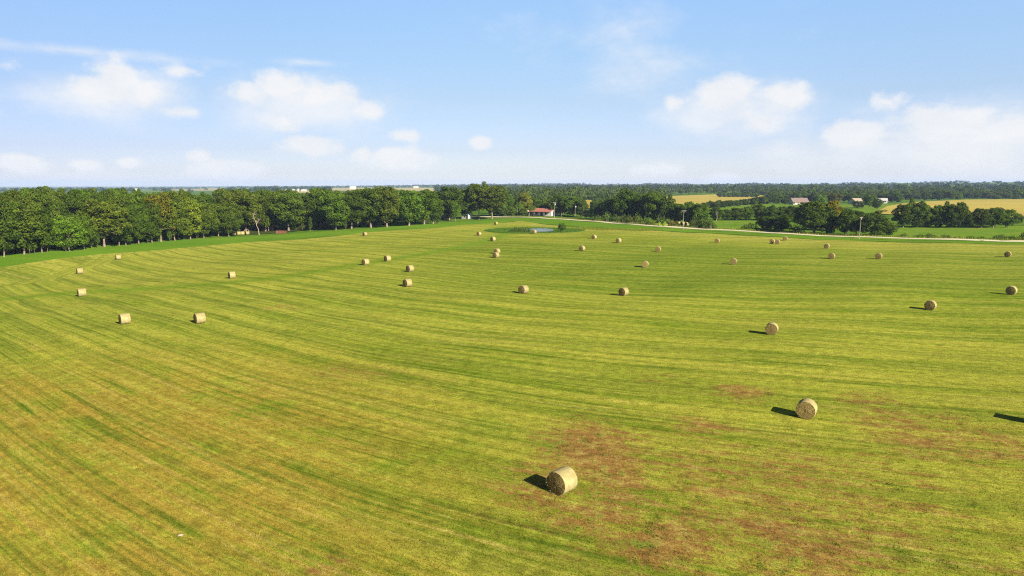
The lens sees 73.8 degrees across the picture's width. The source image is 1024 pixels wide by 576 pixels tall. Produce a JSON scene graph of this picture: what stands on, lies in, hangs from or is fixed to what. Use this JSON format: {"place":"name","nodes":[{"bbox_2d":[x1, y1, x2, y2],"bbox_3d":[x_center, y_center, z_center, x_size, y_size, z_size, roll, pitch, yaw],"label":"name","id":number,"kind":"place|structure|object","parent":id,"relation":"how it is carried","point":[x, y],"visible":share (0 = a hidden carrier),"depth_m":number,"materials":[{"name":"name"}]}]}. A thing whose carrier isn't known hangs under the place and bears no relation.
{"place":"outdoors","nodes":[
{"label":"outdoors","id":0,"kind":"place"},
{"bbox_2d":[1,219,405,252],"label":"woodland floor","id":1,"kind":"structure","parent":0,"point":[277,227],"depth_m":322.99,"materials":[{"name":"green plant"}]},
{"bbox_2d":[0,190,32,219],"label":"oak tree","id":2,"kind":"object","parent":1,"relation":"on","point":[11,195],"visible":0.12,"depth_m":222.78,"materials":[{"name":"green plant"}]},
{"bbox_2d":[25,186,60,229],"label":"oak tree","id":3,"kind":"object","parent":1,"relation":"on","point":[42,196],"visible":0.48,"depth_m":231.03,"materials":[{"name":"green plant"}]},
{"bbox_2d":[49,188,67,235],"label":"oak tree","id":4,"kind":"object","parent":1,"relation":"on","point":[58,193],"visible":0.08,"depth_m":258.16,"materials":[{"name":"green plant"}]},
{"bbox_2d":[58,189,90,232],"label":"oak tree","id":5,"kind":"object","parent":1,"relation":"on","point":[76,201],"visible":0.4,"depth_m":236.85,"materials":[{"name":"green plant"}]},
{"bbox_2d":[103,193,131,206],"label":"oak tree","id":6,"kind":"object","parent":1,"relation":"on","point":[120,200],"visible":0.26,"depth_m":259.04,"materials":[{"name":"green plant"}]},
{"bbox_2d":[125,190,151,205],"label":"oak tree","id":7,"kind":"object","parent":1,"relation":"on","point":[137,197],"visible":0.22,"depth_m":262.06,"materials":[{"name":"green plant"}]},
{"bbox_2d":[167,190,189,212],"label":"oak tree","id":8,"kind":"object","parent":1,"relation":"on","point":[181,195],"visible":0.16,"depth_m":281.04,"materials":[{"name":"green plant"}]},
{"bbox_2d":[191,192,212,220],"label":"oak tree","id":9,"kind":"object","parent":1,"relation":"on","point":[202,197],"visible":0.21,"depth_m":292.81,"materials":[{"name":"green plant"}]},
{"bbox_2d":[216,189,238,219],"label":"oak tree","id":10,"kind":"object","parent":1,"relation":"on","point":[226,194],"visible":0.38,"depth_m":300.96,"materials":[{"name":"green plant"}]},
{"bbox_2d":[225,191,265,231],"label":"oak tree","id":11,"kind":"object","parent":1,"relation":"on","point":[243,199],"visible":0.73,"depth_m":302.96,"materials":[{"name":"green plant"}]},
{"bbox_2d":[253,191,275,230],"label":"oak tree","id":12,"kind":"object","parent":1,"relation":"on","point":[265,216],"visible":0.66,"depth_m":308.25,"materials":[{"name":"green plant"}]},
{"bbox_2d":[260,191,282,229],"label":"oak tree","id":13,"kind":"object","parent":1,"relation":"on","point":[262,202],"visible":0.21,"depth_m":313.16,"materials":[{"name":"green plant"}]},
{"bbox_2d":[269,192,305,230],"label":"oak tree","id":14,"kind":"object","parent":1,"relation":"on","point":[292,215],"visible":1,"depth_m":308.12,"materials":[{"name":"green plant"}]},
{"bbox_2d":[293,196,311,225],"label":"oak tree","id":15,"kind":"object","parent":1,"relation":"on","point":[305,217],"visible":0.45,"depth_m":315.25,"materials":[{"name":"green plant"}]},
{"bbox_2d":[300,188,335,225],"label":"oak tree","id":16,"kind":"object","parent":1,"relation":"on","point":[312,196],"visible":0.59,"depth_m":316.00,"materials":[{"name":"green plant"}]},
{"bbox_2d":[0,220,511,266],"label":"verge","id":17,"kind":"structure","parent":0,"point":[11,260],"depth_m":256.17,"materials":[{"name":"green plant"}]},
{"bbox_2d":[0,200,21,256],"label":"oak tree","id":18,"kind":"object","parent":17,"relation":"on","point":[8,232],"visible":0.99,"depth_m":196.62,"materials":[{"name":"green plant"}]},
{"bbox_2d":[0,202,48,253],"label":"oak tree","id":19,"kind":"object","parent":17,"relation":"on","point":[31,226],"visible":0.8,"depth_m":202.49,"materials":[{"name":"green plant"}]},
{"bbox_2d":[21,204,55,252],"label":"oak tree","id":20,"kind":"object","parent":17,"relation":"on","point":[44,241],"visible":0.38,"depth_m":208.86,"materials":[{"name":"green plant"}]},
{"bbox_2d":[47,215,87,250],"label":"broadleaf tree","id":21,"kind":"object","parent":17,"relation":"on","point":[78,235],"visible":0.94,"depth_m":214.93,"materials":[{"name":"green plant"}]},
{"bbox_2d":[69,215,98,249],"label":"oak tree","id":22,"kind":"object","parent":17,"relation":"on","point":[87,221],"visible":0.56,"depth_m":222.44,"materials":[{"name":"green plant"}]},
{"bbox_2d":[80,199,132,246],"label":"oak tree","id":23,"kind":"object","parent":17,"relation":"on","point":[98,214],"visible":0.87,"depth_m":230.88,"materials":[{"name":"green plant"}]},
{"bbox_2d":[105,207,130,245],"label":"oak tree","id":24,"kind":"object","parent":17,"relation":"on","point":[114,237],"visible":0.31,"depth_m":238.07,"materials":[{"name":"green plant"}]},
{"bbox_2d":[113,208,140,244],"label":"oak tree","id":25,"kind":"object","parent":17,"relation":"on","point":[134,220],"visible":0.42,"depth_m":240.84,"materials":[{"name":"green plant"}]},
{"bbox_2d":[120,203,154,243],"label":"oak tree","id":26,"kind":"object","parent":17,"relation":"on","point":[143,216],"visible":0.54,"depth_m":246.54,"materials":[{"name":"green plant"}]},
{"bbox_2d":[200,202,229,235],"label":"oak tree","id":27,"kind":"object","parent":17,"relation":"on","point":[218,229],"visible":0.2,"depth_m":280.04,"materials":[{"name":"green plant"}]},
{"bbox_2d":[369,186,400,226],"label":"oak tree","id":28,"kind":"object","parent":17,"relation":"on","point":[389,211],"visible":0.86,"depth_m":312.82,"materials":[{"name":"green plant"}]},
{"bbox_2d":[395,190,423,225],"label":"oak tree","id":29,"kind":"object","parent":17,"relation":"on","point":[409,211],"visible":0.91,"depth_m":323.30,"materials":[{"name":"green plant"}]},
{"bbox_2d":[413,189,439,223],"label":"oak tree","id":30,"kind":"object","parent":17,"relation":"on","point":[426,193],"visible":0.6,"depth_m":330.71,"materials":[{"name":"green plant"}]},
{"bbox_2d":[422,197,443,223],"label":"oak tree","id":31,"kind":"object","parent":17,"relation":"on","point":[435,215],"visible":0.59,"depth_m":335.31,"materials":[{"name":"green plant"}]},
{"bbox_2d":[332,188,433,190],"bbox_3d":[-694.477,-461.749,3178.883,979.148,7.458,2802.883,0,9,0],"label":"pale field","id":32,"kind":"structure","parent":0,"point":[349,189],"depth_m":2868.00,"materials":[{"name":"beige plant"}]},
{"bbox_2d":[0,221,1023,575],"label":"hay field","id":33,"kind":"structure","parent":0,"point":[458,269],"depth_m":61.68,"materials":[{"name":"green plant"}]},
{"bbox_2d":[118,313,130,324],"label":"hay bale","id":34,"kind":"object","parent":33,"relation":"on","point":[124,318],"visible":1,"depth_m":98.11},
{"bbox_2d":[193,312,205,323],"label":"hay bale","id":35,"kind":"object","parent":33,"relation":"on","point":[199,318],"visible":1,"depth_m":97.61},
{"bbox_2d":[484,227,584,232],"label":"pond grass","id":36,"kind":"structure","parent":33,"relation":"on","point":[507,228],"depth_m":293.35,"materials":[{"name":"green plant"}]},
{"bbox_2d":[547,466,577,495],"bbox_3d":[3.208,12.303,43.624,1.718,1.697,1.584,8,12,42],"label":"hay bale","id":37,"kind":"object","parent":33,"relation":"on","point":[563,480],"visible":1,"depth_m":43.16},
{"bbox_2d":[568,226,671,231],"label":"dry grass","id":38,"kind":"structure","parent":33,"relation":"on","point":[613,228],"depth_m":300.01,"materials":[{"name":"green plant"}]},
{"bbox_2d":[765,322,778,334],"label":"hay bale","id":39,"kind":"object","parent":33,"relation":"on","point":[771,328],"visible":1,"depth_m":88.42},
{"bbox_2d":[796,398,817,418],"bbox_3d":[24.812,10.159,57.486,1.699,1.676,1.496,5,10,31],"label":"hay bale","id":40,"kind":"object","parent":33,"relation":"on","point":[806,408],"visible":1,"depth_m":56.98},
{"bbox_2d":[924,300,936,310],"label":"hay bale","id":41,"kind":"object","parent":33,"relation":"on","point":[929,305],"visible":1,"depth_m":106.05},
{"bbox_2d":[0,182,1023,255],"bbox_3d":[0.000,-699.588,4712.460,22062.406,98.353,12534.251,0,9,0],"label":"ground","id":42,"kind":"structure","parent":0,"point":[485,213],"depth_m":382.13,"materials":[{"name":"green plant"}]},
{"bbox_2d":[138,200,163,242],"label":"oak tree","id":43,"kind":"object","parent":42,"relation":"on","point":[159,223],"visible":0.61,"depth_m":251.05,"materials":[{"name":"green plant"}]},
{"bbox_2d":[139,192,181,241],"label":"oak tree","id":44,"kind":"object","parent":42,"relation":"on","point":[158,200],"visible":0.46,"depth_m":253.98,"materials":[{"name":"green plant"}]},
{"bbox_2d":[161,198,192,240],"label":"oak tree","id":45,"kind":"object","parent":42,"relation":"on","point":[178,222],"visible":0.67,"depth_m":259.57,"materials":[{"name":"green plant"}]},
{"bbox_2d":[176,197,202,238],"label":"oak tree","id":46,"kind":"object","parent":42,"relation":"on","point":[194,210],"visible":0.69,"depth_m":265.52,"materials":[{"name":"green plant"}]},
{"bbox_2d":[190,202,219,237],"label":"oak tree","id":47,"kind":"object","parent":42,"relation":"on","point":[209,220],"visible":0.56,"depth_m":271.51,"materials":[{"name":"green plant"}]},
{"bbox_2d":[215,205,243,236],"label":"oak tree","id":48,"kind":"object","parent":42,"relation":"on","point":[229,212],"visible":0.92,"depth_m":279.62,"materials":[{"name":"green plant"}]},
{"bbox_2d":[317,192,351,229],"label":"oak tree","id":49,"kind":"object","parent":42,"relation":"on","point":[337,216],"visible":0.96,"depth_m":302.80,"materials":[{"name":"green plant"}]},
{"bbox_2d":[335,190,366,228],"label":"oak tree","id":50,"kind":"object","parent":42,"relation":"on","point":[351,199],"visible":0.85,"depth_m":307.12,"materials":[{"name":"green plant"}]},
{"bbox_2d":[355,186,385,227],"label":"oak tree","id":51,"kind":"object","parent":42,"relation":"on","point":[370,194],"visible":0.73,"depth_m":311.03,"materials":[{"name":"green plant"}]},
{"bbox_2d":[437,186,463,219],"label":"oak tree","id":52,"kind":"object","parent":42,"relation":"on","point":[449,195],"visible":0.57,"depth_m":372.80,"materials":[{"name":"green plant"}]},
{"bbox_2d":[449,201,461,220],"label":"slim tree","id":53,"kind":"object","parent":42,"relation":"on","point":[454,211],"visible":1,"depth_m":365.44,"materials":[{"name":"green plant"}]},
{"bbox_2d":[452,189,475,213],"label":"oak tree","id":54,"kind":"object","parent":42,"relation":"on","point":[467,207],"visible":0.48,"depth_m":389.08,"materials":[{"name":"green plant"}]},
{"bbox_2d":[466,181,489,219],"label":"oak tree","id":55,"kind":"object","parent":42,"relation":"on","point":[474,194],"visible":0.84,"depth_m":384.82,"materials":[{"name":"green plant"}]},
{"bbox_2d":[476,184,508,218],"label":"oak tree","id":56,"kind":"object","parent":42,"relation":"on","point":[497,194],"visible":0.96,"depth_m":383.08,"materials":[{"name":"green plant"}]},
{"bbox_2d":[0,180,1023,192],"bbox_3d":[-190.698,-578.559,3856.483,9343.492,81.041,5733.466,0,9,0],"label":"woodland","id":57,"kind":"object","parent":42,"relation":"on","point":[754,185],"visible":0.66,"depth_m":2286.54,"materials":[{"name":"green plant"}]},
{"bbox_2d":[518,192,532,214],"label":"broadleaf tree","id":58,"kind":"object","parent":42,"relation":"on","point":[524,198],"visible":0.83,"depth_m":424.18,"materials":[{"name":"green plant"}]},
{"bbox_2d":[529,208,557,215],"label":"house","id":59,"kind":"structure","parent":42,"relation":"on","point":[544,211],"depth_m":422.51,"materials":[{"name":"white"}]},
{"bbox_2d":[548,194,567,215],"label":"broadleaf tree","id":60,"kind":"object","parent":42,"relation":"on","point":[560,206],"visible":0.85,"depth_m":421.09,"materials":[{"name":"green plant"}]},
{"bbox_2d":[564,196,581,216],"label":"broadleaf tree","id":61,"kind":"object","parent":42,"relation":"on","point":[571,200],"visible":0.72,"depth_m":413.01,"materials":[{"name":"green plant"}]},
{"bbox_2d":[575,199,588,216],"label":"broadleaf tree","id":62,"kind":"object","parent":42,"relation":"on","point":[581,205],"visible":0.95,"depth_m":407.04,"materials":[{"name":"green plant"}]},
{"bbox_2d":[599,199,619,217],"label":"broadleaf tree","id":63,"kind":"object","parent":42,"relation":"on","point":[606,207],"visible":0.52,"depth_m":374.92,"materials":[{"name":"green plant"}]},
{"bbox_2d":[611,188,638,219],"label":"broadleaf tree","id":64,"kind":"object","parent":42,"relation":"on","point":[619,202],"visible":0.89,"depth_m":367.63,"materials":[{"name":"green plant"}]},
{"bbox_2d":[632,193,652,218],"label":"broadleaf tree","id":65,"kind":"object","parent":42,"relation":"on","point":[639,206],"visible":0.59,"depth_m":361.77,"materials":[{"name":"green plant"}]},
{"bbox_2d":[643,191,662,220],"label":"broadleaf tree","id":66,"kind":"object","parent":42,"relation":"on","point":[651,207],"visible":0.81,"depth_m":352.50,"materials":[{"name":"green plant"}]},
{"bbox_2d":[656,193,676,219],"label":"broadleaf tree","id":67,"kind":"object","parent":42,"relation":"on","point":[664,205],"visible":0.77,"depth_m":348.83,"materials":[{"name":"green plant"}]},
{"bbox_2d":[666,203,682,221],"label":"broadleaf tree","id":68,"kind":"object","parent":42,"relation":"on","point":[672,211],"visible":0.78,"depth_m":338.66,"materials":[{"name":"green plant"}]},
{"bbox_2d":[678,201,696,223],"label":"broadleaf tree","id":69,"kind":"object","parent":42,"relation":"on","point":[685,207],"visible":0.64,"depth_m":331.60,"materials":[{"name":"green plant"}]},
{"bbox_2d":[689,203,708,222],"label":"broadleaf tree","id":70,"kind":"object","parent":42,"relation":"on","point":[701,210],"visible":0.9,"depth_m":323.11,"materials":[{"name":"green plant"}]},
{"bbox_2d":[708,207,724,219],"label":"hedge tree","id":71,"kind":"object","parent":42,"relation":"on","point":[714,210],"visible":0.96,"depth_m":373.73,"materials":[{"name":"green plant"}]},
{"bbox_2d":[730,208,743,219],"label":"hedge tree","id":72,"kind":"object","parent":42,"relation":"on","point":[737,213],"visible":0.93,"depth_m":375.17,"materials":[{"name":"green plant"}]},
{"bbox_2d":[740,206,754,219],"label":"hedge tree","id":73,"kind":"object","parent":42,"relation":"on","point":[748,215],"visible":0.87,"depth_m":376.44,"materials":[{"name":"green plant"}]},
{"bbox_2d":[698,221,796,234],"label":"pasture","id":74,"kind":"structure","parent":42,"relation":"on","point":[729,224],"depth_m":309.82,"materials":[{"name":"green plant"}]},
{"bbox_2d":[755,216,774,228],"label":"broadleaf tree","id":75,"kind":"object","parent":74,"relation":"on","point":[764,222],"visible":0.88,"depth_m":299.02,"materials":[{"name":"green plant"}]},
{"bbox_2d":[762,205,779,216],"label":"hedge tree","id":76,"kind":"object","parent":74,"relation":"on","point":[769,210],"visible":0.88,"depth_m":372.72,"materials":[{"name":"green plant"}]},
{"bbox_2d":[770,214,792,229],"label":"broadleaf tree","id":77,"kind":"object","parent":74,"relation":"on","point":[783,221],"visible":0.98,"depth_m":291.90,"materials":[{"name":"green plant"}]},
{"bbox_2d":[483,184,1022,202],"bbox_3d":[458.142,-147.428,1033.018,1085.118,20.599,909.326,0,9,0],"label":"woodland","id":78,"kind":"object","parent":42,"relation":"on","point":[542,192],"visible":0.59,"depth_m":1091.80,"materials":[{"name":"green plant"}]},
{"bbox_2d":[709,204,798,209],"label":"pasture","id":79,"kind":"structure","parent":42,"relation":"on","point":[743,206],"depth_m":592.41,"materials":[{"name":"green plant"}]},
{"bbox_2d":[751,201,765,218],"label":"hedge tree","id":80,"kind":"object","parent":42,"relation":"on","point":[758,211],"visible":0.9,"depth_m":376.81,"materials":[{"name":"green plant"}]},
{"bbox_2d":[788,197,808,204],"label":"house","id":81,"kind":"structure","parent":42,"relation":"on","point":[794,201],"depth_m":651.00,"materials":[{"name":"beige"}]},
{"bbox_2d":[792,200,838,233],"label":"broadleaf tree","id":82,"kind":"object","parent":42,"relation":"on","point":[810,217],"visible":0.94,"depth_m":272.37,"materials":[{"name":"green plant"}]},
{"bbox_2d":[820,212,837,233],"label":"broadleaf tree","id":83,"kind":"object","parent":42,"relation":"on","point":[830,226],"visible":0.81,"depth_m":272.62,"materials":[{"name":"green plant"}]},
{"bbox_2d":[823,200,843,228],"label":"broadleaf tree","id":84,"kind":"object","parent":42,"relation":"on","point":[836,207],"visible":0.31,"depth_m":286.80,"materials":[{"name":"green plant"}]},
{"bbox_2d":[826,192,843,201],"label":"broadleaf tree","id":85,"kind":"object","parent":42,"relation":"on","point":[835,196],"visible":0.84,"depth_m":627.05,"materials":[{"name":"green plant"}]},
{"bbox_2d":[834,209,856,234],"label":"broadleaf tree","id":86,"kind":"object","parent":42,"relation":"on","point":[843,224],"visible":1,"depth_m":266.32,"materials":[{"name":"green plant"}]},
{"bbox_2d":[851,210,865,233],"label":"broadleaf tree","id":87,"kind":"object","parent":42,"relation":"on","point":[858,214],"visible":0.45,"depth_m":268.05,"materials":[{"name":"green plant"}]},
{"bbox_2d":[839,204,893,212],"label":"pasture","id":88,"kind":"structure","parent":42,"relation":"on","point":[867,209],"depth_m":573.50,"materials":[{"name":"green plant"}]},
{"bbox_2d":[851,225,1023,241],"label":"pasture","id":89,"kind":"structure","parent":42,"relation":"on","point":[988,232],"depth_m":277.74,"materials":[{"name":"green plant"}]},
{"bbox_2d":[858,210,891,234],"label":"broadleaf tree","id":90,"kind":"object","parent":89,"relation":"on","point":[877,220],"visible":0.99,"depth_m":260.30,"materials":[{"name":"green plant"}]},
{"bbox_2d":[882,222,898,234],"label":"broadleaf tree","id":91,"kind":"object","parent":89,"relation":"on","point":[890,229],"visible":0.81,"depth_m":261.55,"materials":[{"name":"green plant"}]},
{"bbox_2d":[891,204,914,226],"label":"hedge tree","id":92,"kind":"object","parent":89,"relation":"on","point":[902,217],"visible":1,"depth_m":313.98,"materials":[{"name":"green plant"}]},
{"bbox_2d":[903,198,932,226],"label":"hedge tree","id":93,"kind":"object","parent":89,"relation":"on","point":[920,217],"visible":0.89,"depth_m":311.44,"materials":[{"name":"green plant"}]},
{"bbox_2d":[928,205,945,226],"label":"hedge tree","id":94,"kind":"object","parent":89,"relation":"on","point":[936,222],"visible":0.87,"depth_m":310.27,"materials":[{"name":"green plant"}]},
{"bbox_2d":[939,201,959,226],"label":"hedge tree","id":95,"kind":"object","parent":89,"relation":"on","point":[949,217],"visible":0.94,"depth_m":307.74,"materials":[{"name":"green plant"}]},
{"bbox_2d":[952,202,970,227],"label":"hedge tree","id":96,"kind":"object","parent":89,"relation":"on","point":[965,211],"visible":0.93,"depth_m":305.40,"materials":[{"name":"green plant"}]},
{"bbox_2d":[964,214,977,227],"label":"hedge tree","id":97,"kind":"object","parent":89,"relation":"on","point":[969,223],"visible":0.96,"depth_m":304.82,"materials":[{"name":"green plant"}]},
{"bbox_2d":[970,208,993,227],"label":"hedge tree","id":98,"kind":"object","parent":89,"relation":"on","point":[984,216],"visible":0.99,"depth_m":303.23,"materials":[{"name":"green plant"}]},
{"bbox_2d":[981,207,1006,227],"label":"hedge tree","id":99,"kind":"object","parent":89,"relation":"on","point":[998,214],"visible":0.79,"depth_m":301.72,"materials":[{"name":"green plant"}]},
{"bbox_2d":[1001,209,1021,226],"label":"hedge tree","id":100,"kind":"object","parent":89,"relation":"on","point":[1008,216],"visible":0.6,"depth_m":303.53,"materials":[{"name":"green plant"}]},
{"bbox_2d":[0,0,1023,186],"label":"sky","id":101,"kind":"structure","parent":0,"point":[94,93],"materials":[{"name":"blue"}]},
{"bbox_2d":[666,194,761,204],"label":"golden field","id":102,"kind":"structure","parent":0,"point":[699,199],"depth_m":914.65,"materials":[{"name":"yellow plant"}]},
{"bbox_2d":[476,216,1023,241],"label":"gravel road","id":103,"kind":"structure","parent":0,"point":[781,233],"depth_m":272.08,"materials":[{"name":"grey gravel"}]},
{"bbox_2d":[504,215,1023,239],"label":"roadside weeds","id":104,"kind":"object","parent":103,"relation":"on","point":[958,237],"visible":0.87,"depth_m":272.67,"materials":[{"name":"green plant"}]},
{"bbox_2d":[498,218,1023,244],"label":"verge","id":105,"kind":"structure","parent":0,"point":[579,223],"depth_m":286.18,"materials":[{"name":"green plant"}]},
{"bbox_2d":[878,199,1023,217],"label":"golden field","id":106,"kind":"structure","parent":0,"point":[1017,205],"depth_m":649.75,"materials":[{"name":"yellow plant"}]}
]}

